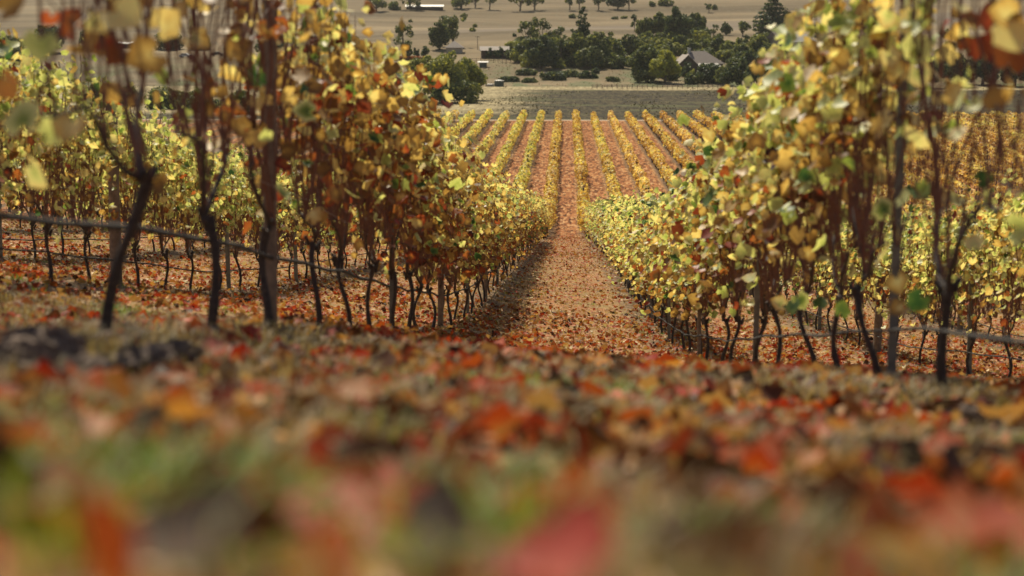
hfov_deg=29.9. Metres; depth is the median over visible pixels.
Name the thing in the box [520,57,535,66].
broadleaf tree
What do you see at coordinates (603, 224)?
grapevine
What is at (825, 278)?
grapevine
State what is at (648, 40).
broadleaf tree
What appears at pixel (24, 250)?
drip hose
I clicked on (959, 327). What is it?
trellis post
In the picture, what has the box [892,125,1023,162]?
vine row
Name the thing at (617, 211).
grapevine
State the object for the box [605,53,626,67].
broadleaf tree
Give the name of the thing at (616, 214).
grapevine
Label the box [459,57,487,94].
broadleaf tree
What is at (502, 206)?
grapevine
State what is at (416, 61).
broadleaf tree
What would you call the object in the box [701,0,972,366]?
grapevine
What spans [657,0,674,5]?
shrub
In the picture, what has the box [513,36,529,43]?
broadleaf tree
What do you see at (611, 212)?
grapevine
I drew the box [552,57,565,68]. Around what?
shrub
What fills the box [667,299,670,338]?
trellis post
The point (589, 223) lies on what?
grapevine
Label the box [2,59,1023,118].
dry grass
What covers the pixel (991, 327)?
drip hose
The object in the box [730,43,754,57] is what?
broadleaf tree
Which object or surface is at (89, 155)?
grapevine
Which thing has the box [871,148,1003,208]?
vine row
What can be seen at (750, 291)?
trellis post
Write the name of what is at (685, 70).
shrub
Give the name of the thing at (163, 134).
grapevine
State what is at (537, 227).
grapevine
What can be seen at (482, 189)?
grapevine
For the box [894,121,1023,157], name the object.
vine row
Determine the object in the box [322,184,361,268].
grapevine
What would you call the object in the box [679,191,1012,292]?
trellis wire
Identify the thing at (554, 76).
shrub
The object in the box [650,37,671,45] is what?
broadleaf tree
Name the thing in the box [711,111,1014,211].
vine row
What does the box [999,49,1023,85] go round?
broadleaf tree
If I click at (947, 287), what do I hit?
grapevine
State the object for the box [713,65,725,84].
broadleaf tree
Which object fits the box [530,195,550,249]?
grapevine
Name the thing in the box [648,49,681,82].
broadleaf tree
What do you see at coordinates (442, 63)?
broadleaf tree
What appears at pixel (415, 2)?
gum tree
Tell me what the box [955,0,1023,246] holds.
grapevine
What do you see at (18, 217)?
drip hose
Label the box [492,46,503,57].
shrub
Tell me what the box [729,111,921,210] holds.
vine row
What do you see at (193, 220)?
grapevine
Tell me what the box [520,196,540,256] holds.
grapevine
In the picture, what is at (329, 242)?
grapevine
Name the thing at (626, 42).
broadleaf tree
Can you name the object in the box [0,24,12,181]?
grapevine
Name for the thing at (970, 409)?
soil clod
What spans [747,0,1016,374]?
grapevine
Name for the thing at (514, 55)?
broadleaf tree
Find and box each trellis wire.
[0,75,406,251]
[16,189,358,236]
[155,2,377,177]
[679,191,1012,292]
[884,65,1008,135]
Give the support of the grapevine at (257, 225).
on the vineyard ground at (566, 213)
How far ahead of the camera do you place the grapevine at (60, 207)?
28.46 m
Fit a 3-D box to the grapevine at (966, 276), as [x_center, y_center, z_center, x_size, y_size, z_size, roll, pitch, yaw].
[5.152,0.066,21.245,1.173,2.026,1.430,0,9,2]
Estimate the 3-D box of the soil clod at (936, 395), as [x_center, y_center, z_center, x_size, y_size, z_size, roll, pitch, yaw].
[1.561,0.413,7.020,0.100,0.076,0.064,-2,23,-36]
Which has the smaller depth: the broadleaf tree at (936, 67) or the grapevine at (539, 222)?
the grapevine at (539, 222)
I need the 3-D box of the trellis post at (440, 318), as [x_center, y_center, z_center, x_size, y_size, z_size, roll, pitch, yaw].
[-0.840,-0.429,22.767,0.078,2.150,0.079,2,9,7]
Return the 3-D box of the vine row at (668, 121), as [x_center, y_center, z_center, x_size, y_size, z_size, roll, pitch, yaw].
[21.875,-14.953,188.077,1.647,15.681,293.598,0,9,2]
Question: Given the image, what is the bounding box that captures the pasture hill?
[0,0,1023,86]
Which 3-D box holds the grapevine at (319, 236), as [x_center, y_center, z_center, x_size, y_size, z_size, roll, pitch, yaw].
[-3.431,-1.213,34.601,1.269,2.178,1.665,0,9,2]
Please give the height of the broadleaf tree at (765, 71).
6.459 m
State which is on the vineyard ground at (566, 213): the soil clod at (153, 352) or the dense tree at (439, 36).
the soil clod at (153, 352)
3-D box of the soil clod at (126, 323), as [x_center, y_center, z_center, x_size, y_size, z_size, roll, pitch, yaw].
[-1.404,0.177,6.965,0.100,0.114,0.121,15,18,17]
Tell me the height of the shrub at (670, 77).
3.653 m
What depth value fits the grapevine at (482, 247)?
27.88 m
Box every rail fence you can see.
[472,58,512,61]
[627,85,717,88]
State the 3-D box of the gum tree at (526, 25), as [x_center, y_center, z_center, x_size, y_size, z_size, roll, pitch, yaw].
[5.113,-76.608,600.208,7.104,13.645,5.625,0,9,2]
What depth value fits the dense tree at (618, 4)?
931.59 m
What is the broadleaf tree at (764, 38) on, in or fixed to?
on the pasture hill
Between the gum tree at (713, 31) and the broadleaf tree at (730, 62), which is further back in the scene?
the gum tree at (713, 31)
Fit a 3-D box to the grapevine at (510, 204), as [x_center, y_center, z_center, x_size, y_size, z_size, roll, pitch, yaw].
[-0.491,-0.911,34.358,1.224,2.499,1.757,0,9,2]
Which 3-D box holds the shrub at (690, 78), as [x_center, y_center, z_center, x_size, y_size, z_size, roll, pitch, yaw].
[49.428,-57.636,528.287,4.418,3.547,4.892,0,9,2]
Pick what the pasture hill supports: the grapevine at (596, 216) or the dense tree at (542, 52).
the dense tree at (542, 52)
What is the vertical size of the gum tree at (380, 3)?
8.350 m
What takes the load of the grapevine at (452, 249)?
on the vineyard ground at (566, 213)
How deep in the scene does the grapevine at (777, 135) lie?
11.48 m
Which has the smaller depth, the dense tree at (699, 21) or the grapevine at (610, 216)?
the grapevine at (610, 216)
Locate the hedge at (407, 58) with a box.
[394,56,423,60]
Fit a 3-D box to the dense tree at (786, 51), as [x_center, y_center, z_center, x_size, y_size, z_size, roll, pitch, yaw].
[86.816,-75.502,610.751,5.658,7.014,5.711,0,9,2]
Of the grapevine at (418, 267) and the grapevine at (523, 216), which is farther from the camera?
the grapevine at (523, 216)
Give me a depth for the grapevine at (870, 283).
27.63 m
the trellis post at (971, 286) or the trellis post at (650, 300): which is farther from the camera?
the trellis post at (650, 300)
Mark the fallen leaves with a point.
(576, 539)
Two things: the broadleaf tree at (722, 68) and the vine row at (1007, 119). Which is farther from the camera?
the broadleaf tree at (722, 68)
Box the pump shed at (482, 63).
[478,61,488,66]
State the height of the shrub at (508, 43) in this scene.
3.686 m
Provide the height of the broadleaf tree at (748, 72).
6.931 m
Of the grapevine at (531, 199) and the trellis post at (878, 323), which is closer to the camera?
the trellis post at (878, 323)
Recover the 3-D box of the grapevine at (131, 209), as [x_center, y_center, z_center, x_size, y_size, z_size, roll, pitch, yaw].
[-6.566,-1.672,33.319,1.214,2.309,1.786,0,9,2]
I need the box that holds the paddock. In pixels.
[4,86,1023,120]
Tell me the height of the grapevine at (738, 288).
2.272 m
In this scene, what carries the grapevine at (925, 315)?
on the vineyard ground at (566, 213)
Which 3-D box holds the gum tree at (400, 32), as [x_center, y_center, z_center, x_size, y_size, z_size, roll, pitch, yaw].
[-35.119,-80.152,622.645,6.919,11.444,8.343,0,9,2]
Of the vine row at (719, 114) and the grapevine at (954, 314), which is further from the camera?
the vine row at (719, 114)
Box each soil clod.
[0,324,87,364]
[0,336,59,373]
[54,361,88,376]
[69,353,114,371]
[88,330,134,350]
[96,353,112,358]
[110,341,176,376]
[114,321,135,328]
[126,332,148,344]
[155,338,203,364]
[210,324,220,332]
[270,342,287,350]
[278,334,297,341]
[884,372,900,379]
[907,399,924,406]
[928,391,948,399]
[942,409,953,416]
[956,402,989,426]
[996,427,1021,437]
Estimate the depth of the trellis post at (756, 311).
15.20 m
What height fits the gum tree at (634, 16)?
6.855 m
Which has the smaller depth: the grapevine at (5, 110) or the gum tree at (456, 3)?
the grapevine at (5, 110)
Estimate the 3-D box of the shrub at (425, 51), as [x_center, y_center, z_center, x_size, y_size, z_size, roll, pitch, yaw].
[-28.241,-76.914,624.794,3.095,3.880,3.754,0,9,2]
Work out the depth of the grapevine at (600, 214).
67.07 m
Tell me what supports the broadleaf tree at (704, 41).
on the pasture hill
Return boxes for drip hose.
[0,211,515,296]
[0,246,398,272]
[2,235,363,240]
[596,241,1023,344]
[774,296,1023,360]
[906,302,1023,336]
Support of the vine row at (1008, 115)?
on the vineyard ground at (566, 213)
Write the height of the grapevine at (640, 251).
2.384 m
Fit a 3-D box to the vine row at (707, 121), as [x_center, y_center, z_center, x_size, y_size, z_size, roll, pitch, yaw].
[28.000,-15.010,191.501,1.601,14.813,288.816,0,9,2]
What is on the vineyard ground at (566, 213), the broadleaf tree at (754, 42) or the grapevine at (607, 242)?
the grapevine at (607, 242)
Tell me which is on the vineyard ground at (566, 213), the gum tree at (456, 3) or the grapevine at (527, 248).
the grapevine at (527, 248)
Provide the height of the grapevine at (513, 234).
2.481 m
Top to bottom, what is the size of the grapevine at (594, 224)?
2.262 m
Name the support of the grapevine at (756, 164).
on the vineyard ground at (566, 213)
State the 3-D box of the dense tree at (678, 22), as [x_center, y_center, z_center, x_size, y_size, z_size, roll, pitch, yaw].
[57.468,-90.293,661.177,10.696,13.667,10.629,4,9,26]
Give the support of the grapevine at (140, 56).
on the vineyard ground at (566, 213)
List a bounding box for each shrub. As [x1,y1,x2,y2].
[86,86,98,103]
[144,86,182,109]
[174,90,219,111]
[223,90,248,113]
[388,1,400,9]
[406,46,413,55]
[413,47,420,55]
[420,46,429,55]
[428,87,446,104]
[441,76,481,103]
[485,47,492,57]
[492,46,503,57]
[497,76,519,81]
[504,41,516,48]
[504,48,511,57]
[515,68,537,75]
[521,77,537,82]
[539,71,566,80]
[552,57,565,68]
[561,69,578,76]
[576,70,598,78]
[590,66,599,73]
[600,56,609,67]
[605,76,620,81]
[608,58,618,68]
[625,38,644,52]
[639,33,653,38]
[649,1,655,6]
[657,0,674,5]
[663,42,676,53]
[663,74,680,80]
[666,42,685,54]
[680,62,691,76]
[684,72,698,84]
[685,39,701,53]
[693,30,711,41]
[700,31,708,37]
[702,47,715,54]
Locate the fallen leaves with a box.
[0,213,1023,575]
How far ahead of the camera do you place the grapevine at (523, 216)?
44.22 m
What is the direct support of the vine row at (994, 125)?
on the vineyard ground at (566, 213)
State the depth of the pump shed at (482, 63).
588.58 m
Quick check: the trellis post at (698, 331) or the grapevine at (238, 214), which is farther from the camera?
the grapevine at (238, 214)
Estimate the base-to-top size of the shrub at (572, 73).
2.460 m
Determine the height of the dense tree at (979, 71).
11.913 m
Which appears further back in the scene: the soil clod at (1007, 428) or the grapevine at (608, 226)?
the grapevine at (608, 226)
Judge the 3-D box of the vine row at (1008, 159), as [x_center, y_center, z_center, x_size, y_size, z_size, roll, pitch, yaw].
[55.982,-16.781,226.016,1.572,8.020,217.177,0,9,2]
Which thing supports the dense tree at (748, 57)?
on the pasture hill
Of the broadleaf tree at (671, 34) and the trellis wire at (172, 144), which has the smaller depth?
the trellis wire at (172, 144)
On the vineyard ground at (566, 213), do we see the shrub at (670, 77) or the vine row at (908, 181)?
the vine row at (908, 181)
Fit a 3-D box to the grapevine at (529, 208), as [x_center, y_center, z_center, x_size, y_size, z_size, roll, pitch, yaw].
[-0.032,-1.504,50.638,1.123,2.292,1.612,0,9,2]
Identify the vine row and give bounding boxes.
[1,110,458,235]
[13,109,492,240]
[18,109,474,234]
[288,110,509,241]
[375,109,526,243]
[513,110,544,189]
[542,110,561,238]
[571,109,590,238]
[590,111,623,199]
[607,110,657,198]
[624,111,1007,309]
[642,110,984,227]
[659,110,976,220]
[676,110,1015,218]
[692,110,983,219]
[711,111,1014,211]
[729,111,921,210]
[862,153,984,209]
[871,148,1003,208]
[880,185,974,209]
[889,128,1023,186]
[891,127,1023,172]
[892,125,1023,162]
[893,143,1023,187]
[893,144,1013,198]
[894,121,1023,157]
[907,111,1022,153]
[922,110,1023,140]
[944,112,1023,137]
[954,112,1023,134]
[970,111,1023,127]
[990,111,1021,122]
[1006,110,1023,123]
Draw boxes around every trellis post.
[0,199,2,257]
[107,103,122,284]
[224,202,230,289]
[263,0,277,326]
[293,208,297,280]
[388,223,394,323]
[437,246,443,327]
[466,273,469,313]
[484,257,487,298]
[649,290,651,317]
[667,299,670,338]
[697,297,700,355]
[749,268,753,295]
[752,244,760,361]
[817,274,822,329]
[873,267,884,352]
[886,0,910,372]
[957,296,963,331]
[966,211,975,375]
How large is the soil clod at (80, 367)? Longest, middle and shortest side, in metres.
0.164 x 0.108 x 0.106 m
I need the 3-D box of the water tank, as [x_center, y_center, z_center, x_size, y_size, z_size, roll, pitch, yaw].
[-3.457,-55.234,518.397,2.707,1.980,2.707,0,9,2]
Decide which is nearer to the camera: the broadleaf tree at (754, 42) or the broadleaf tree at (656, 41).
the broadleaf tree at (754, 42)
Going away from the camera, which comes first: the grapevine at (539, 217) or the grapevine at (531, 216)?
the grapevine at (531, 216)
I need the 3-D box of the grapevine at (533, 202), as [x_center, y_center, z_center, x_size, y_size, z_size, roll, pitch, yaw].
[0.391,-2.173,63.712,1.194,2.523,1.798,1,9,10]
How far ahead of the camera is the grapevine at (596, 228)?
65.80 m
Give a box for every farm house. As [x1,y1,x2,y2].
[676,48,724,72]
[767,31,789,45]
[793,34,816,45]
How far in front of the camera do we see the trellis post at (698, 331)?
21.60 m
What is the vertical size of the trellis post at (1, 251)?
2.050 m
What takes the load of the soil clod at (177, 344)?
on the vineyard ground at (566, 213)
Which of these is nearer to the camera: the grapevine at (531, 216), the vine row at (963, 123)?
the grapevine at (531, 216)
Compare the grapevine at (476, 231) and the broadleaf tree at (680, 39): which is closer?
the grapevine at (476, 231)
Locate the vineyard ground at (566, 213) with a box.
[0,119,1023,575]
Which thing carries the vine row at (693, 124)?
on the vineyard ground at (566, 213)
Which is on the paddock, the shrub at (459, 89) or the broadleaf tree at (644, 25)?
the shrub at (459, 89)
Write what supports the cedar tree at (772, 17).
on the pasture hill
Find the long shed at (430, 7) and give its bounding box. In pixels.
[405,5,443,10]
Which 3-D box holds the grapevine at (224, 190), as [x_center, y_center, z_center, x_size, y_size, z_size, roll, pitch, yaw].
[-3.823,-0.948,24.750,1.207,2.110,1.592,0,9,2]
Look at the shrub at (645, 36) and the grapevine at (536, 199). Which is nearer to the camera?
the grapevine at (536, 199)
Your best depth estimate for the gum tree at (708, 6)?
914.10 m
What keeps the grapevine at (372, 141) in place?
on the vineyard ground at (566, 213)
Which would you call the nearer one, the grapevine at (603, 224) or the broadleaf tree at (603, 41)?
the grapevine at (603, 224)
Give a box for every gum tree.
[367,0,387,10]
[393,24,413,46]
[401,0,420,9]
[438,14,466,41]
[451,0,469,8]
[467,0,479,7]
[485,0,496,9]
[508,0,530,10]
[517,21,539,47]
[526,0,543,9]
[531,17,553,39]
[553,26,567,58]
[565,0,572,9]
[576,0,584,9]
[593,0,607,9]
[628,0,636,8]
[630,14,638,30]
[705,3,711,9]
[710,24,718,35]
[738,21,751,36]
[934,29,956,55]
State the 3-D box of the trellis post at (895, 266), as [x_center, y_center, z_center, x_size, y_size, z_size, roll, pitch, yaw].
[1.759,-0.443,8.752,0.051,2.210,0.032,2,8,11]
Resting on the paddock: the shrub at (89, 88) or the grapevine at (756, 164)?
the shrub at (89, 88)
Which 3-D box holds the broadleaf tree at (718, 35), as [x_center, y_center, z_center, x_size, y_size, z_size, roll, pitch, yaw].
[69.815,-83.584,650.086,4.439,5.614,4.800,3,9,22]
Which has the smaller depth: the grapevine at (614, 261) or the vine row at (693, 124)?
the grapevine at (614, 261)
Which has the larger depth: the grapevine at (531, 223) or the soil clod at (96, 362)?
the grapevine at (531, 223)
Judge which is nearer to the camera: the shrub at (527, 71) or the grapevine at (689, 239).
the grapevine at (689, 239)
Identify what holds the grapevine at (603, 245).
on the vineyard ground at (566, 213)
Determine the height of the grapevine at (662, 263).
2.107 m
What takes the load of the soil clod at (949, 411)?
on the vineyard ground at (566, 213)
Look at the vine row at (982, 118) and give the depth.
309.24 m
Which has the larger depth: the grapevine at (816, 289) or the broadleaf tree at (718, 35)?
the broadleaf tree at (718, 35)
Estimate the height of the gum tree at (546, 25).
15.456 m
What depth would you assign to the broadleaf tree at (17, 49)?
586.72 m
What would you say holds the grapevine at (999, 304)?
on the vineyard ground at (566, 213)
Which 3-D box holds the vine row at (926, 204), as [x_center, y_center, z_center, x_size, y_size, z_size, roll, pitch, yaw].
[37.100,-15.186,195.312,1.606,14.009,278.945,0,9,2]
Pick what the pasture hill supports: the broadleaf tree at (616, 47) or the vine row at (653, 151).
the broadleaf tree at (616, 47)
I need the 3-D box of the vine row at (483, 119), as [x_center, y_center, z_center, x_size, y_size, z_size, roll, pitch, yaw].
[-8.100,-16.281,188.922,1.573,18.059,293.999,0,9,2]
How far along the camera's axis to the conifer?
613.07 m
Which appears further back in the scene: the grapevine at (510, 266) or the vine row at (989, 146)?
the vine row at (989, 146)
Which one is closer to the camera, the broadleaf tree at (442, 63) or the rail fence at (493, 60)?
the broadleaf tree at (442, 63)
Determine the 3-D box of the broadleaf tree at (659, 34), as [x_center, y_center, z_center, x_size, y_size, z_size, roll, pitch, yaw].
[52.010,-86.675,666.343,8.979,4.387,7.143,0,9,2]
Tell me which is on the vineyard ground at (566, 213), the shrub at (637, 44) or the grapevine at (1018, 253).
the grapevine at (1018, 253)
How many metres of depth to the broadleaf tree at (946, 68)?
513.79 m
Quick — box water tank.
[494,80,503,86]
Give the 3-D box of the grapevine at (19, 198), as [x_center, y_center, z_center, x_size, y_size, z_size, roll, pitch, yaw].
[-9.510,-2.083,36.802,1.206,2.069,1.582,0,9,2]
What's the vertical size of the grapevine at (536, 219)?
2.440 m
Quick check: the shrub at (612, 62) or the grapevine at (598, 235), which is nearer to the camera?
the grapevine at (598, 235)
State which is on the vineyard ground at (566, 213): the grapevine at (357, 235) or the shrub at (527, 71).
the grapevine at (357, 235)
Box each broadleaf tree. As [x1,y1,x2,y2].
[0,35,24,70]
[34,24,65,48]
[254,34,285,52]
[406,55,431,94]
[421,50,468,101]
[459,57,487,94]
[509,50,522,61]
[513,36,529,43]
[514,42,527,53]
[518,51,526,61]
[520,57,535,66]
[554,41,572,59]
[564,56,581,66]
[565,32,586,55]
[574,45,604,68]
[580,31,615,56]
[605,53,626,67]
[608,40,627,56]
[619,34,634,52]
[634,67,653,82]
[635,17,655,34]
[637,30,651,37]
[643,37,653,43]
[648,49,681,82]
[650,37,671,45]
[653,11,666,32]
[655,32,666,37]
[656,44,670,49]
[666,31,678,38]
[671,35,687,45]
[691,26,711,38]
[694,49,712,55]
[699,37,712,47]
[707,37,724,51]
[712,33,723,38]
[713,49,733,60]
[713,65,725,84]
[718,67,737,84]
[719,40,737,50]
[725,58,739,67]
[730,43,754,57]
[733,50,756,56]
[736,37,748,44]
[743,64,758,84]
[747,36,767,52]
[749,33,769,42]
[752,44,769,51]
[756,68,772,80]
[917,56,941,82]
[941,53,972,81]
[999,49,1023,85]
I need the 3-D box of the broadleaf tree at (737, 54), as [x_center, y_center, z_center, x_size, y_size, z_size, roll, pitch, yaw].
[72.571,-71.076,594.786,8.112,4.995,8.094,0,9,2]
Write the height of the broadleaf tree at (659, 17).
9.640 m
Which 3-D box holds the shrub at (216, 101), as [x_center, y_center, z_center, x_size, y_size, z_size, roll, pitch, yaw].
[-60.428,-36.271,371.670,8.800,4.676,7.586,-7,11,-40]
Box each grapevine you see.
[0,0,214,331]
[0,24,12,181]
[0,27,70,212]
[0,40,121,281]
[1,120,77,257]
[1,143,36,208]
[1,160,19,206]
[7,157,27,227]
[17,124,92,253]
[27,70,145,282]
[48,163,108,253]
[60,0,310,324]
[75,151,133,216]
[83,91,193,284]
[121,111,220,289]
[123,138,170,252]
[142,128,242,289]
[145,145,179,250]
[160,133,193,248]
[170,0,345,329]
[171,135,262,284]
[192,145,282,286]
[212,7,426,325]
[214,0,405,325]
[219,167,304,286]
[248,154,333,278]
[255,162,309,264]
[280,163,328,281]
[293,37,462,325]
[298,172,342,275]
[301,63,468,328]
[312,179,353,272]
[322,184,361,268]
[324,87,480,329]
[329,196,359,268]
[348,203,376,265]
[373,111,474,326]
[375,228,380,252]
[378,133,488,329]
[403,145,483,303]
[423,135,505,324]
[423,162,499,319]
[432,163,508,317]
[467,169,505,313]
[472,174,510,306]
[478,172,513,305]
[479,173,519,274]
[482,166,518,301]
[487,184,517,293]
[492,193,519,289]
[494,173,524,285]
[499,189,525,268]
[500,184,528,280]
[503,187,529,274]
[504,177,528,275]
[505,178,534,266]
[509,187,531,270]
[511,187,532,265]
[513,189,530,264]
[515,193,536,257]
[516,190,538,263]
[517,191,534,256]
[518,192,535,260]
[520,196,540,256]
[521,187,539,256]
[522,189,539,256]
[524,195,540,244]
[525,190,542,253]
[528,191,543,250]
[528,192,543,240]
[529,191,543,250]
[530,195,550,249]
[531,195,546,249]
[588,196,604,252]
[588,203,602,251]
[590,199,608,237]
[590,202,608,258]
[590,203,605,249]
[591,196,623,276]
[591,209,611,260]
[592,214,606,246]
[593,194,613,243]
[596,190,639,281]
[597,195,614,261]
[597,197,618,274]
[597,198,619,268]
[599,193,638,278]
[599,201,618,272]
[600,197,622,279]
[602,208,625,286]
[603,196,641,292]
[603,198,644,303]
[605,199,633,296]
[606,192,656,310]
[608,203,635,296]
[611,201,641,307]
[613,193,658,322]
[617,191,671,326]
[618,210,650,289]
[625,204,681,321]
[631,200,671,333]
[632,186,679,343]
[634,181,729,351]
[640,201,714,349]
[643,178,745,358]
[648,164,750,360]
[649,115,797,361]
[653,138,775,361]
[671,70,881,363]
[677,93,844,361]
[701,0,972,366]
[711,37,915,362]
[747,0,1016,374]
[767,248,797,311]
[777,247,814,318]
[784,226,823,323]
[791,220,849,329]
[800,223,852,332]
[813,221,888,345]
[818,224,873,339]
[842,0,1023,392]
[844,197,919,343]
[858,212,930,337]
[880,209,960,365]
[890,196,1002,342]
[919,208,1016,374]
[951,293,958,329]
[952,187,1023,377]
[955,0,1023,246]
[964,236,1013,334]
[972,168,1023,318]
[980,252,1023,346]
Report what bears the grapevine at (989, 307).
on the vineyard ground at (566, 213)
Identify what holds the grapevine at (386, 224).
on the vineyard ground at (566, 213)
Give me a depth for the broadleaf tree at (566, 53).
597.53 m
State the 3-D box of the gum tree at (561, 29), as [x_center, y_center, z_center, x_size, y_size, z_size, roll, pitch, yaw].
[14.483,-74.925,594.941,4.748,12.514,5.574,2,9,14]
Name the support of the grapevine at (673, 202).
on the vineyard ground at (566, 213)
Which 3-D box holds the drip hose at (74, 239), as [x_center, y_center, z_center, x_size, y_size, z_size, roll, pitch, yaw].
[-6.272,-1.355,44.312,0.040,7.139,55.652,0,9,2]
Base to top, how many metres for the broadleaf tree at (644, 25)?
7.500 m
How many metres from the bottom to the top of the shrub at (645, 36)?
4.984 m
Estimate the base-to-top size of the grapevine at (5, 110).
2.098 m
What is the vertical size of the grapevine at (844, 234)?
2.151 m
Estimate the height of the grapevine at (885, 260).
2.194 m
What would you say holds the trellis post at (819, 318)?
on the vineyard ground at (566, 213)
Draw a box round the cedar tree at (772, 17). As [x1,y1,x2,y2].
[751,0,790,34]
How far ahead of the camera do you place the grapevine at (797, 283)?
35.74 m
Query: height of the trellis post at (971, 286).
2.050 m
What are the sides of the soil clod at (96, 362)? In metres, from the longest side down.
0.205 x 0.133 x 0.110 m
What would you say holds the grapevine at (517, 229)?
on the vineyard ground at (566, 213)
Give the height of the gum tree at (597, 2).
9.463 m
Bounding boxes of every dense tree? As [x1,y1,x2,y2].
[154,33,184,49]
[428,21,450,49]
[523,34,560,68]
[605,0,628,9]
[627,44,667,81]
[663,6,694,36]
[689,12,707,30]
[695,63,719,83]
[719,21,732,34]
[731,58,747,85]
[737,50,757,66]
[755,45,776,64]
[778,44,793,57]
[962,57,999,84]
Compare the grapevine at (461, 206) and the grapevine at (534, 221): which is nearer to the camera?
the grapevine at (461, 206)
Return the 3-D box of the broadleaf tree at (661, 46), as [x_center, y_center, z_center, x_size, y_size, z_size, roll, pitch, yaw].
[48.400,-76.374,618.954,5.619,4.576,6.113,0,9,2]
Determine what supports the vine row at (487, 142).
on the vineyard ground at (566, 213)
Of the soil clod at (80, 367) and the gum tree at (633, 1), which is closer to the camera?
the soil clod at (80, 367)
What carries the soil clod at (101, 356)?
on the vineyard ground at (566, 213)
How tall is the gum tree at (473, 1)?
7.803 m
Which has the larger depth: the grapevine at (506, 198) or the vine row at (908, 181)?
the vine row at (908, 181)
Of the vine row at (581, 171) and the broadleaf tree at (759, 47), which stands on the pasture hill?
the broadleaf tree at (759, 47)
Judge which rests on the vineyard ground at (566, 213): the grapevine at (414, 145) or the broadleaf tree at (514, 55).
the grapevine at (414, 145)
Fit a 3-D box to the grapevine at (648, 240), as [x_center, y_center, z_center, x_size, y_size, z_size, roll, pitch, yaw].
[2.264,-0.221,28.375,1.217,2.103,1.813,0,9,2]
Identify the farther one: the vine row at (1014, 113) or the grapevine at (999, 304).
the vine row at (1014, 113)
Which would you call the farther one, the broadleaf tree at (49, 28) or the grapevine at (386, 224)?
the broadleaf tree at (49, 28)
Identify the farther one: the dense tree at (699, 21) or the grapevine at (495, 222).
the dense tree at (699, 21)
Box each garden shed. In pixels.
[445,41,463,53]
[479,46,508,57]
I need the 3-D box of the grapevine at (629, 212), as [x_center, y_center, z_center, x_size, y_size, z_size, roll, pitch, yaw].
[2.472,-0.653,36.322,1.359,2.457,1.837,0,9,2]
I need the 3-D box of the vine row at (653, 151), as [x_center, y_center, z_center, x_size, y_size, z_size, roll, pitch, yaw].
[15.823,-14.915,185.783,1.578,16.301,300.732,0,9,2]
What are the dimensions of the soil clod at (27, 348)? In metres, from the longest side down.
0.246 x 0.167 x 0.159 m
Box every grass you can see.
[0,220,1023,575]
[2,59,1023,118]
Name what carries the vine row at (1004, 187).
on the vineyard ground at (566, 213)
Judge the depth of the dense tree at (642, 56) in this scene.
535.27 m
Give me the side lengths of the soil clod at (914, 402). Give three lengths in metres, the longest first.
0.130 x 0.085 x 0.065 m
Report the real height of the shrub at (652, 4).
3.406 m
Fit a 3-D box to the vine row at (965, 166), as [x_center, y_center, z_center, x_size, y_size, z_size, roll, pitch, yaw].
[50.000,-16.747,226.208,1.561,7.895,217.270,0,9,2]
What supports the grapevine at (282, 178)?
on the vineyard ground at (566, 213)
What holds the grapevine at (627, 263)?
on the vineyard ground at (566, 213)
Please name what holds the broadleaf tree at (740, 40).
on the pasture hill
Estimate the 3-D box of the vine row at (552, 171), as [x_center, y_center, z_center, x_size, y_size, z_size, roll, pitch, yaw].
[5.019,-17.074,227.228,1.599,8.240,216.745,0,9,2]
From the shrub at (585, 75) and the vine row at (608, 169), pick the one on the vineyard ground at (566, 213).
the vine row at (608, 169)
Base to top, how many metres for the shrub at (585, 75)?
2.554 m
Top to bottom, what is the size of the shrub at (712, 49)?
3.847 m
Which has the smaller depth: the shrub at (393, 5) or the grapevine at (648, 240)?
the grapevine at (648, 240)
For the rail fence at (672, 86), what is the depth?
504.90 m
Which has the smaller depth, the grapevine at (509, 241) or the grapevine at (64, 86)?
the grapevine at (64, 86)
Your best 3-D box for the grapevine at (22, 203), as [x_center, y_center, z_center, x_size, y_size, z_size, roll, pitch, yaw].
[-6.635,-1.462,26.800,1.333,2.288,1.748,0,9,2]
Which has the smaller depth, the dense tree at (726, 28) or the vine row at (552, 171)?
the vine row at (552, 171)
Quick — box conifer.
[573,6,590,39]
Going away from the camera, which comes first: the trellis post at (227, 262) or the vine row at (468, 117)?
the trellis post at (227, 262)
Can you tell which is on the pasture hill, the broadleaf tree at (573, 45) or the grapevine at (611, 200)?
the broadleaf tree at (573, 45)
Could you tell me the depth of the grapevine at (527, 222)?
53.77 m
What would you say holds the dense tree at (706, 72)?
on the pasture hill
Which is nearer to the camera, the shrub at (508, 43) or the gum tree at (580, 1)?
the shrub at (508, 43)
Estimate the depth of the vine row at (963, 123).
280.27 m
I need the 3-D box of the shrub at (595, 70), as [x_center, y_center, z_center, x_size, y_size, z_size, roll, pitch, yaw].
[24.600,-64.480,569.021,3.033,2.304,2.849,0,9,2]
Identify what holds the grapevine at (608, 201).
on the vineyard ground at (566, 213)
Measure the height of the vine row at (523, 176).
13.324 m
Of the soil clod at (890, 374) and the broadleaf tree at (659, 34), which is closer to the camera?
the soil clod at (890, 374)
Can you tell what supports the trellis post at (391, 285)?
on the vineyard ground at (566, 213)
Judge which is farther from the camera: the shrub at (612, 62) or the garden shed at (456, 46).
the garden shed at (456, 46)
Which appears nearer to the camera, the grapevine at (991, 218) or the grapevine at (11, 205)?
the grapevine at (991, 218)
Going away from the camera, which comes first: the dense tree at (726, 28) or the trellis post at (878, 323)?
the trellis post at (878, 323)
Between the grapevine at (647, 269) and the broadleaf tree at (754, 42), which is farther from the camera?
the broadleaf tree at (754, 42)

